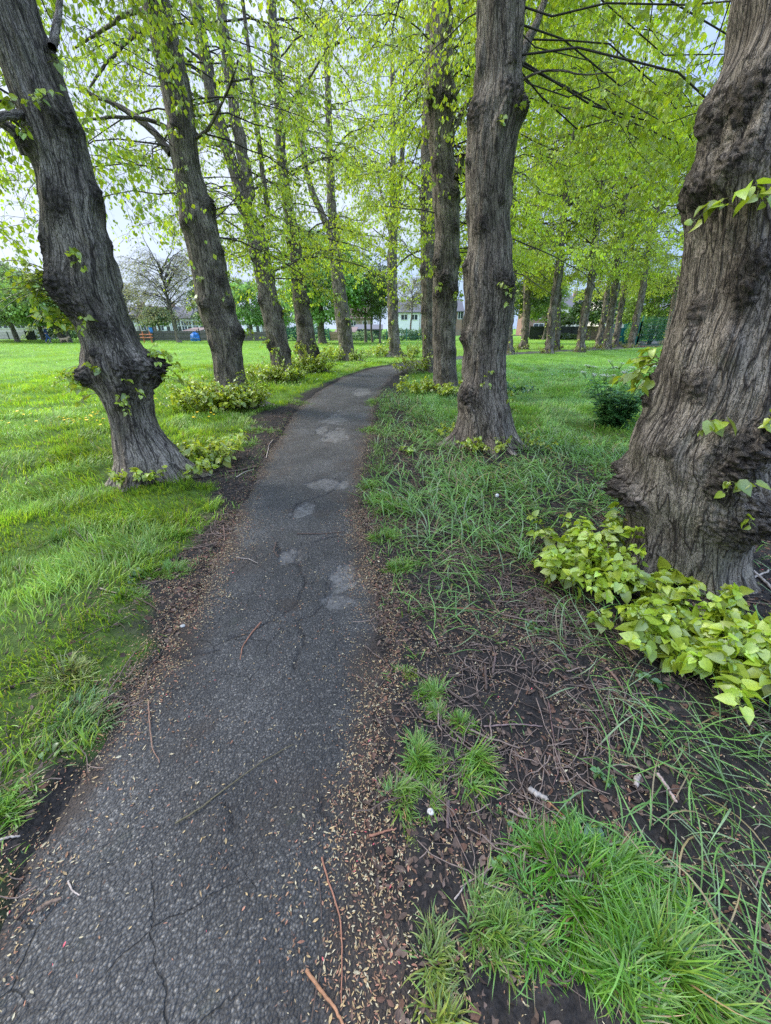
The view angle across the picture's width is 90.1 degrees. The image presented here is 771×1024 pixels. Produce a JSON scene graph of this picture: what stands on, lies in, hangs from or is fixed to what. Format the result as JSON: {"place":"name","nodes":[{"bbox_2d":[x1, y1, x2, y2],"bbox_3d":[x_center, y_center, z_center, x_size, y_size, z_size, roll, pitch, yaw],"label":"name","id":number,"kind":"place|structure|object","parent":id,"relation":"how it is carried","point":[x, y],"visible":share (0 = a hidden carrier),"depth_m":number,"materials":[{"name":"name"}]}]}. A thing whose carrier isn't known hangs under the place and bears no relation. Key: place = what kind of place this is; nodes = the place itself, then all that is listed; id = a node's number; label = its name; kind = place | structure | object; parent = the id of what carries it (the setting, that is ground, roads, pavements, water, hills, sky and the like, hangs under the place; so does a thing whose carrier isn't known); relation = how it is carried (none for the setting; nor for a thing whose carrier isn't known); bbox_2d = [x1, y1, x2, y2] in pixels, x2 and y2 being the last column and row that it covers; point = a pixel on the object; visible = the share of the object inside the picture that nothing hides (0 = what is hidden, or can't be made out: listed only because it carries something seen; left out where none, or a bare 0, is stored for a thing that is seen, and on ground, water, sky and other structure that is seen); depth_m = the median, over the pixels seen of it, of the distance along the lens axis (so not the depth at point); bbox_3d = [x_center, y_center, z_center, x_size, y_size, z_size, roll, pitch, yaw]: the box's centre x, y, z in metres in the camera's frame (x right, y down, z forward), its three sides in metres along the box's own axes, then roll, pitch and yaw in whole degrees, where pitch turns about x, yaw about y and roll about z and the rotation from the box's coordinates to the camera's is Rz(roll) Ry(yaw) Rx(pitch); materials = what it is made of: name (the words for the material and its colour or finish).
{"place":"outdoors","nodes":[
{"label":"outdoors","id":0,"kind":"place"},
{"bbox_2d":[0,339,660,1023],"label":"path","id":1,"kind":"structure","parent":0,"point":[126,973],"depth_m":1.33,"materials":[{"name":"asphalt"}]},
{"bbox_2d":[35,897,61,912],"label":"fallen twig","id":2,"kind":"object","parent":1,"relation":"on","point":[44,905],"visible":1,"depth_m":1.11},
{"bbox_2d":[175,744,292,823],"bbox_3d":[-0.538,0.983,1.413,0.433,0.007,0.018,-20,32,-36],"label":"fallen twig","id":3,"kind":"object","parent":1,"relation":"on","point":[225,788],"visible":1,"depth_m":1.38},
{"bbox_2d":[305,968,343,1023],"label":"fallen twig","id":4,"kind":"object","parent":1,"relation":"on","point":[312,978],"visible":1,"depth_m":0.95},
{"bbox_2d":[321,857,342,1002],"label":"fallen twig","id":5,"kind":"object","parent":1,"relation":"on","point":[328,882],"visible":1,"depth_m":1.08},
{"bbox_2d":[0,402,770,1023],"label":"bud scale litter","id":6,"kind":"object","parent":1,"relation":"on","point":[394,938],"visible":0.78,"depth_m":1.45,"materials":[{"name":"plant"}]},
{"bbox_2d":[0,0,730,328],"label":"sky","id":7,"kind":"structure","parent":0,"point":[116,213],"materials":[{"name":"white"}]},
{"bbox_2d":[0,329,770,1023],"bbox_3d":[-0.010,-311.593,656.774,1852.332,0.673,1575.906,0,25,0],"label":"ground","id":8,"kind":"structure","parent":0,"point":[506,1013],"depth_m":1.76,"materials":[{"name":"soil"}]},
{"bbox_2d":[0,262,44,341],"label":"park tree","id":9,"kind":"object","parent":8,"relation":"on","point":[14,332],"visible":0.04,"depth_m":46.72,"materials":[{"name":"green plant"}]},
{"bbox_2d":[0,324,52,338],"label":"garage block","id":10,"kind":"structure","parent":8,"relation":"on","point":[5,328],"depth_m":59.69,"materials":[{"name":"white concrete"}]},
{"bbox_2d":[0,763,55,841],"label":"grass tuft","id":11,"kind":"object","parent":8,"relation":"on","point":[14,808],"visible":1,"depth_m":1.29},
{"bbox_2d":[13,266,51,339],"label":"park tree","id":12,"kind":"object","parent":8,"relation":"on","point":[41,333],"visible":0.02,"depth_m":54.00,"materials":[{"name":"green plant"}]},
{"bbox_2d":[0,264,69,342],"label":"park tree","id":13,"kind":"object","parent":8,"relation":"on","point":[14,311],"visible":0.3,"depth_m":41.58,"materials":[{"name":"green plant"}]},
{"bbox_2d":[15,282,72,342],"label":"park tree","id":14,"kind":"object","parent":8,"relation":"on","point":[70,340],"visible":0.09,"depth_m":41.56,"materials":[{"name":"green plant"}]},
{"bbox_2d":[32,734,77,762],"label":"weed","id":15,"kind":"object","parent":8,"relation":"on","point":[40,755],"visible":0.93,"depth_m":1.48,"materials":[{"name":"green plant"}]},
{"bbox_2d":[21,647,100,702],"bbox_3d":[-1.499,0.725,1.761,0.369,0.155,0.308,18,31,33],"label":"grass tuft","id":16,"kind":"object","parent":8,"relation":"on","point":[78,664],"visible":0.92,"depth_m":1.80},
{"bbox_2d":[27,519,95,546],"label":"grass tuft","id":17,"kind":"object","parent":8,"relation":"on","point":[53,537],"visible":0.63,"depth_m":2.99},
{"bbox_2d":[27,682,127,750],"bbox_3d":[-1.265,0.837,1.606,0.366,0.118,0.359,0,25,0],"label":"grass tuft","id":18,"kind":"object","parent":8,"relation":"on","point":[80,716],"visible":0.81,"depth_m":1.60,"materials":[{"name":"plant"}]},
{"bbox_2d":[100,585,149,604],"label":"grass tuft","id":19,"kind":"object","parent":8,"relation":"on","point":[135,591],"visible":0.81,"depth_m":2.36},
{"bbox_2d":[101,539,172,567],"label":"grass tuft","id":20,"kind":"object","parent":8,"relation":"on","point":[156,555],"visible":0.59,"depth_m":2.79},
{"bbox_2d":[122,276,160,325],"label":"park tree","id":21,"kind":"object","parent":8,"relation":"on","point":[133,317],"visible":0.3,"depth_m":50.05,"materials":[{"name":"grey plant"}]},
{"bbox_2d":[0,0,291,491],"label":"lime tree","id":22,"kind":"object","parent":8,"relation":"on","point":[120,371],"visible":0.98,"depth_m":3.58,"materials":[{"name":"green plant"}]},
{"bbox_2d":[135,305,177,330],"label":"park tree","id":23,"kind":"object","parent":8,"relation":"on","point":[164,324],"visible":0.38,"depth_m":55.13,"materials":[{"name":"green plant"}]},
{"bbox_2d":[116,235,199,341],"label":"park tree","id":24,"kind":"object","parent":8,"relation":"on","point":[168,301],"visible":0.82,"depth_m":42.79,"materials":[{"name":"grey plant"}]},
{"bbox_2d":[142,556,194,581],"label":"grass tuft","id":25,"kind":"object","parent":8,"relation":"on","point":[168,566],"visible":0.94,"depth_m":2.62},
{"bbox_2d":[136,328,206,341],"bbox_3d":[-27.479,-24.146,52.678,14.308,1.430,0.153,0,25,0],"label":"board fence","id":26,"kind":"object","parent":8,"relation":"on","point":[203,335],"visible":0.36,"depth_m":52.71,"materials":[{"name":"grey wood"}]},
{"bbox_2d":[146,525,207,543],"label":"grass tuft","id":27,"kind":"object","parent":8,"relation":"on","point":[179,535],"visible":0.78,"depth_m":3.05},
{"bbox_2d":[0,0,372,413],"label":"lime tree","id":28,"kind":"object","parent":8,"relation":"on","point":[226,332],"visible":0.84,"depth_m":6.93,"materials":[{"name":"green plant"}]},
{"bbox_2d":[179,306,193,330],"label":"terraced house","id":29,"kind":"structure","parent":8,"relation":"on","point":[184,326],"depth_m":106.11,"materials":[{"name":"stone"}]},
{"bbox_2d":[43,0,368,382],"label":"lime tree","id":30,"kind":"object","parent":8,"relation":"on","point":[273,311],"visible":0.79,"depth_m":10.15,"materials":[{"name":"green plant"}]},
{"bbox_2d":[183,278,236,326],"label":"park tree","id":31,"kind":"object","parent":8,"relation":"on","point":[196,316],"visible":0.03,"depth_m":51.50,"materials":[{"name":"green plant"}]},
{"bbox_2d":[229,278,263,330],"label":"park tree","id":32,"kind":"object","parent":8,"relation":"on","point":[250,315],"visible":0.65,"depth_m":50.18,"materials":[{"name":"green plant"}]},
{"bbox_2d":[219,424,287,434],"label":"grass tuft","id":33,"kind":"object","parent":8,"relation":"on","point":[248,428],"visible":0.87,"depth_m":6.12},
{"bbox_2d":[244,331,265,340],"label":"board fence","id":34,"kind":"object","parent":8,"relation":"on","point":[256,335],"visible":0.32,"depth_m":51.85,"materials":[{"name":"grey wood"}]},
{"bbox_2d":[251,294,295,326],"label":"park tree","id":35,"kind":"object","parent":8,"relation":"on","point":[287,320],"visible":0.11,"depth_m":52.61,"materials":[{"name":"green plant"}]},
{"bbox_2d":[139,0,416,372],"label":"lime tree","id":36,"kind":"object","parent":8,"relation":"on","point":[306,347],"visible":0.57,"depth_m":12.58,"materials":[{"name":"green plant"}]},
{"bbox_2d":[273,224,380,343],"bbox_3d":[-6.570,-23.374,39.799,10.276,11.222,10.089,-23,34,-40],"label":"park tree","id":37,"kind":"object","parent":8,"relation":"on","point":[321,314],"visible":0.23,"depth_m":38.86,"materials":[{"name":"green plant"}]},
{"bbox_2d":[0,337,661,882],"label":"grass","id":38,"kind":"structure","parent":8,"relation":"on","point":[80,561],"depth_m":4.49,"materials":[{"name":"plant"}]},
{"bbox_2d":[247,0,416,361],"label":"lime tree","id":39,"kind":"object","parent":8,"relation":"on","point":[344,332],"visible":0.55,"depth_m":16.83,"materials":[{"name":"green plant"}]},
{"bbox_2d":[350,305,372,326],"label":"terraced house","id":40,"kind":"structure","parent":8,"relation":"on","point":[360,321],"depth_m":105.97,"materials":[{"name":"paint"}]},
{"bbox_2d":[349,276,384,341],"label":"park tree","id":41,"kind":"object","parent":8,"relation":"on","point":[358,314],"visible":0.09,"depth_m":44.21,"materials":[{"name":"green plant"}]},
{"bbox_2d":[354,324,382,338],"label":"outbuilding","id":42,"kind":"structure","parent":8,"relation":"on","point":[375,327],"depth_m":61.06,"materials":[{"name":"stone"}]},
{"bbox_2d":[356,476,382,491],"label":"grass tuft","id":43,"kind":"object","parent":8,"relation":"on","point":[371,485],"visible":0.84,"depth_m":4.03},
{"bbox_2d":[360,281,386,341],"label":"park tree","id":44,"kind":"object","parent":8,"relation":"on","point":[376,315],"visible":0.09,"depth_m":45.48,"materials":[{"name":"green plant"}]},
{"bbox_2d":[354,488,396,504],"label":"grass tuft","id":45,"kind":"object","parent":8,"relation":"on","point":[383,493],"visible":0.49,"depth_m":3.69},
{"bbox_2d":[357,252,400,342],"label":"park tree","id":46,"kind":"object","parent":8,"relation":"on","point":[379,306],"visible":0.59,"depth_m":40.39,"materials":[{"name":"green plant"}]},
{"bbox_2d":[363,524,404,542],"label":"grass tuft","id":47,"kind":"object","parent":8,"relation":"on","point":[387,531],"visible":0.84,"depth_m":3.03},
{"bbox_2d":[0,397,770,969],"bbox_3d":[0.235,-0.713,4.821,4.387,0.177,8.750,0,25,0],"label":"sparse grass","id":48,"kind":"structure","parent":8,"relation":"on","point":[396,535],"depth_m":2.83,"materials":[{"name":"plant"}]},
{"bbox_2d":[0,415,770,1011],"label":"twig litter","id":49,"kind":"object","parent":8,"relation":"on","point":[482,649],"visible":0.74,"depth_m":1.70,"materials":[{"name":"wood"}]},
{"bbox_2d":[0,409,770,1023],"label":"leaf and bark litter","id":50,"kind":"object","parent":8,"relation":"on","point":[388,971],"visible":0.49,"depth_m":1.52,"materials":[{"name":"plant"}]},
{"bbox_2d":[313,0,466,356],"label":"lime tree","id":51,"kind":"object","parent":8,"relation":"on","point":[394,347],"visible":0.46,"depth_m":20.24,"materials":[{"name":"green plant"}]},
{"bbox_2d":[373,495,415,515],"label":"grass tuft","id":52,"kind":"object","parent":8,"relation":"on","point":[396,504],"visible":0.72,"depth_m":3.45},
{"bbox_2d":[381,328,418,339],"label":"bush","id":53,"kind":"object","parent":8,"relation":"on","point":[410,332],"visible":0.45,"depth_m":51.69,"materials":[{"name":"green plant"}]},
{"bbox_2d":[387,300,420,335],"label":"terraced house","id":54,"kind":"structure","parent":8,"relation":"on","point":[404,321],"depth_m":87.73,"materials":[{"name":"paint"}]},
{"bbox_2d":[382,552,425,573],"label":"grass tuft","id":55,"kind":"object","parent":8,"relation":"on","point":[409,567],"visible":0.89,"depth_m":2.65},
{"bbox_2d":[390,662,419,681],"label":"grass tuft","id":56,"kind":"object","parent":8,"relation":"on","point":[406,667],"visible":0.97,"depth_m":1.85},
{"bbox_2d":[352,329,460,340],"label":"metal fence","id":57,"kind":"object","parent":8,"relation":"on","point":[386,336],"visible":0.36,"depth_m":50.05,"materials":[{"name":"green metal"}]},
{"bbox_2d":[397,273,420,329],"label":"park tree","id":58,"kind":"object","parent":8,"relation":"on","point":[411,305],"visible":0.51,"depth_m":52.39,"materials":[{"name":"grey plant"}]},
{"bbox_2d":[376,763,457,831],"bbox_3d":[0.093,0.977,1.346,0.244,0.078,0.252,-17,30,-32],"label":"grass tuft","id":59,"kind":"object","parent":8,"relation":"on","point":[406,788],"visible":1,"depth_m":1.34,"materials":[{"name":"plant"}]},
{"bbox_2d":[395,721,457,789],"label":"grass tuft","id":60,"kind":"object","parent":8,"relation":"on","point":[422,750],"visible":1,"depth_m":1.45,"materials":[{"name":"plant"}]},
{"bbox_2d":[410,669,456,703],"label":"grass tuft","id":61,"kind":"object","parent":8,"relation":"on","point":[431,687],"visible":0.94,"depth_m":1.73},
{"bbox_2d":[419,693,449,721],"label":"grass tuft","id":62,"kind":"object","parent":8,"relation":"on","point":[433,705],"visible":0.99,"depth_m":1.64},
{"bbox_2d":[401,892,476,1017],"bbox_3d":[0.131,1.157,1.019,0.195,0.066,0.228,0,25,0],"label":"grass tuft","id":63,"kind":"object","parent":8,"relation":"on","point":[439,943],"visible":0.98,"depth_m":1.01,"materials":[{"name":"plant"}]},
{"bbox_2d":[402,965,481,1023],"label":"grass tuft","id":64,"kind":"object","parent":8,"relation":"on","point":[446,1015],"visible":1,"depth_m":0.94,"materials":[{"name":"plant"}]},
{"bbox_2d":[421,299,463,335],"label":"terraced house","id":65,"kind":"structure","parent":8,"relation":"on","point":[460,312],"depth_m":88.09,"materials":[{"name":"paint"}]},
{"bbox_2d":[443,706,481,740],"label":"grass tuft","id":66,"kind":"object","parent":8,"relation":"on","point":[460,715],"visible":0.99,"depth_m":1.59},
{"bbox_2d":[334,0,610,373],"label":"lime tree","id":67,"kind":"object","parent":8,"relation":"on","point":[426,363],"visible":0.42,"depth_m":12.92,"materials":[{"name":"green plant"}]},
{"bbox_2d":[445,733,512,822],"bbox_3d":[0.338,0.928,1.395,0.256,0.115,0.307,-8,27,-16],"label":"grass tuft","id":68,"kind":"object","parent":8,"relation":"on","point":[473,757],"visible":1,"depth_m":1.41,"materials":[{"name":"plant"}]},
{"bbox_2d":[252,0,730,458],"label":"lime tree","id":69,"kind":"object","parent":8,"relation":"on","point":[497,113],"visible":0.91,"depth_m":4.42,"materials":[{"name":"green plant"}]},
{"bbox_2d":[279,0,707,395],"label":"lime tree","id":70,"kind":"object","parent":8,"relation":"on","point":[446,263],"visible":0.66,"depth_m":7.88,"materials":[{"name":"green plant"}]},
{"bbox_2d":[486,855,507,873],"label":"weed","id":71,"kind":"object","parent":8,"relation":"on","point":[498,861],"visible":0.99,"depth_m":1.18,"materials":[{"name":"green plant"}]},
{"bbox_2d":[440,847,561,1007],"bbox_3d":[0.310,1.121,1.062,0.312,0.095,0.300,-10,27,-21],"label":"grass tuft","id":72,"kind":"object","parent":8,"relation":"on","point":[496,906],"visible":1,"depth_m":1.06,"materials":[{"name":"plant"}]},
{"bbox_2d":[507,382,538,393],"bbox_3d":[3.306,-3.181,9.928,1.125,0.260,1.067,23,34,40],"label":"nettle patch","id":73,"kind":"object","parent":8,"relation":"on","point":[519,389],"visible":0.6,"depth_m":9.72,"materials":[{"name":"green plant"}]},
{"bbox_2d":[454,0,603,353],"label":"lime tree","id":74,"kind":"object","parent":8,"relation":"on","point":[510,349],"visible":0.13,"depth_m":21.24,"materials":[{"name":"green plant"}]},
{"bbox_2d":[516,314,545,334],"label":"terraced house","id":75,"kind":"structure","parent":8,"relation":"on","point":[531,323],"depth_m":88.31,"materials":[{"name":"paint"}]},
{"bbox_2d":[527,785,548,801],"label":"fallen twig","id":76,"kind":"object","parent":8,"relation":"on","point":[534,792],"visible":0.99,"depth_m":1.35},
{"bbox_2d":[514,258,570,322],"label":"park tree","id":77,"kind":"object","parent":8,"relation":"on","point":[537,303],"visible":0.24,"depth_m":39.87,"materials":[{"name":"green plant"}]},
{"bbox_2d":[319,0,770,725],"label":"lime tree","id":78,"kind":"object","parent":8,"relation":"on","point":[689,486],"visible":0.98,"depth_m":1.96,"materials":[{"name":"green plant"}]},
{"bbox_2d":[530,282,575,339],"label":"park tree","id":79,"kind":"object","parent":8,"relation":"on","point":[564,291],"visible":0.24,"depth_m":54.07,"materials":[{"name":"green plant"}]},
{"bbox_2d":[528,326,578,339],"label":"board fence","id":80,"kind":"object","parent":8,"relation":"on","point":[535,332],"visible":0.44,"depth_m":57.87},
{"bbox_2d":[341,383,770,1023],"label":"strap leaves","id":81,"kind":"object","parent":8,"relation":"on","point":[461,479],"visible":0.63,"depth_m":2.73,"materials":[{"name":"green plant"}]},
{"bbox_2d":[538,332,576,339],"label":"bush","id":82,"kind":"object","parent":8,"relation":"on","point":[565,336],"visible":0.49,"depth_m":56.11,"materials":[{"name":"green plant"}]},
{"bbox_2d":[547,289,582,325],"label":"terraced house","id":83,"kind":"structure","parent":8,"relation":"on","point":[569,302],"depth_m":87.80,"materials":[{"name":"stone"}]},
{"bbox_2d":[513,2,621,349],"bbox_3d":[10.208,-21.108,26.864,9.867,18.470,9.291,-17,28,-26],"label":"lime tree","id":84,"kind":"object","parent":8,"relation":"on","point":[524,333],"visible":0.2,"depth_m":28.62,"materials":[{"name":"green plant"}]},
{"bbox_2d":[561,308,578,325],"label":"park tree","id":85,"kind":"object","parent":8,"relation":"on","point":[565,320],"visible":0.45,"depth_m":57.78,"materials":[{"name":"green plant"}]},
{"bbox_2d":[519,130,622,349],"bbox_3d":[12.404,-18.935,27.305,7.472,14.144,6.638,14,29,27],"label":"lime tree","id":86,"kind":"object","parent":8,"relation":"on","point":[558,323],"visible":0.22,"depth_m":28.01,"materials":[{"name":"green plant"}]},
{"bbox_2d":[557,806,603,840],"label":"weed","id":87,"kind":"object","parent":8,"relation":"on","point":[599,825],"visible":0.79,"depth_m":1.25,"materials":[{"name":"green plant"}]},
{"bbox_2d":[515,1,650,353],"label":"lime tree","id":88,"kind":"object","parent":8,"relation":"on","point":[550,343],"visible":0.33,"depth_m":22.21,"materials":[{"name":"green plant"}]},
{"bbox_2d":[568,284,620,340],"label":"park tree","id":89,"kind":"object","parent":8,"relation":"on","point":[594,316],"visible":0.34,"depth_m":50.81,"materials":[{"name":"green plant"}]},
{"bbox_2d":[585,325,621,339],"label":"board fence","id":90,"kind":"object","parent":8,"relation":"on","point":[594,332],"visible":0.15,"depth_m":54.36,"materials":[{"name":"beige wood"}]},
{"bbox_2d":[590,766,616,787],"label":"weed","id":91,"kind":"object","parent":8,"relation":"on","point":[596,772],"visible":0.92,"depth_m":1.40,"materials":[{"name":"green plant"}]},
{"bbox_2d":[521,3,701,352],"bbox_3d":[13.052,-18.815,23.235,8.695,17.424,8.659,-8,27,-16],"label":"lime tree","id":92,"kind":"object","parent":8,"relation":"on","point":[581,347],"visible":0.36,"depth_m":23.35,"materials":[{"name":"green plant"}]},
{"bbox_2d":[489,792,748,1023],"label":"grass tuft","id":93,"kind":"object","parent":8,"relation":"on","point":[599,853],"visible":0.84,"depth_m":1.09,"materials":[{"name":"plant"}]},
{"bbox_2d":[581,361,656,429],"bbox_3d":[3.744,-1.803,6.148,1.079,1.168,1.108,0,25,0],"label":"shrub","id":94,"kind":"object","parent":8,"relation":"on","point":[609,413],"visible":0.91,"depth_m":6.17,"materials":[{"name":"green plant"}]},
{"bbox_2d":[556,39,688,349],"bbox_3d":[15.526,-19.938,26.697,8.131,16.700,9.259,4,28,23],"label":"lime tree","id":95,"kind":"object","parent":8,"relation":"on","point":[610,315],"visible":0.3,"depth_m":26.18,"materials":[{"name":"green plant"}]},
{"bbox_2d":[569,137,677,346],"bbox_3d":[18.410,-21.406,31.208,6.978,15.168,7.802,5,26,10],"label":"lime tree","id":96,"kind":"object","parent":8,"relation":"on","point":[601,328],"visible":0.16,"depth_m":32.25,"materials":[{"name":"green plant"}]},
{"bbox_2d":[624,313,652,342],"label":"bush","id":97,"kind":"object","parent":8,"relation":"on","point":[626,336],"visible":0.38,"depth_m":38.78,"materials":[{"name":"green plant"}]},
{"bbox_2d":[592,134,685,345],"bbox_3d":[21.466,-23.413,33.740,8.881,16.624,8.362,16,32,35],"label":"lime tree","id":98,"kind":"object","parent":8,"relation":"on","point":[618,325],"visible":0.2,"depth_m":34.80,"materials":[{"name":"green plant"}]},
{"bbox_2d":[610,246,679,343],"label":"park tree","id":99,"kind":"object","parent":8,"relation":"on","point":[650,308],"visible":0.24,"depth_m":39.33,"materials":[{"name":"green plant"}]},
{"bbox_2d":[638,314,664,344],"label":"bush","id":100,"kind":"object","parent":8,"relation":"on","point":[656,327],"visible":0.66,"depth_m":38.63,"materials":[{"name":"green plant"}]},
{"bbox_2d":[635,671,668,690],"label":"weed","id":101,"kind":"object","parent":8,"relation":"on","point":[654,681],"visible":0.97,"depth_m":1.77,"materials":[{"name":"green plant"}]},
{"bbox_2d":[588,65,719,347],"bbox_3d":[20.786,-21.621,29.840,8.765,16.893,7.622,-8,27,-16],"label":"lime tree","id":102,"kind":"object","parent":8,"relation":"on","point":[638,308],"visible":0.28,"depth_m":30.39,"materials":[{"name":"green plant"}]},
{"bbox_2d":[636,316,671,345],"bbox_3d":[26.160,-15.515,33.166,7.520,2.650,0.146,21,33,37],"label":"metal fence","id":103,"kind":"object","parent":8,"relation":"on","point":[651,329],"visible":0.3,"depth_m":34.85,"materials":[{"name":"green metal"}]},
{"bbox_2d":[551,849,770,1023],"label":"grass tuft","id":104,"kind":"object","parent":8,"relation":"on","point":[708,966],"visible":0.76,"depth_m":0.96,"materials":[{"name":"plant"}]},
{"bbox_2d":[639,161,684,344],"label":"lime tree","id":105,"kind":"object","parent":8,"relation":"on","point":[674,295],"visible":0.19,"depth_m":35.76,"materials":[{"name":"green plant"}]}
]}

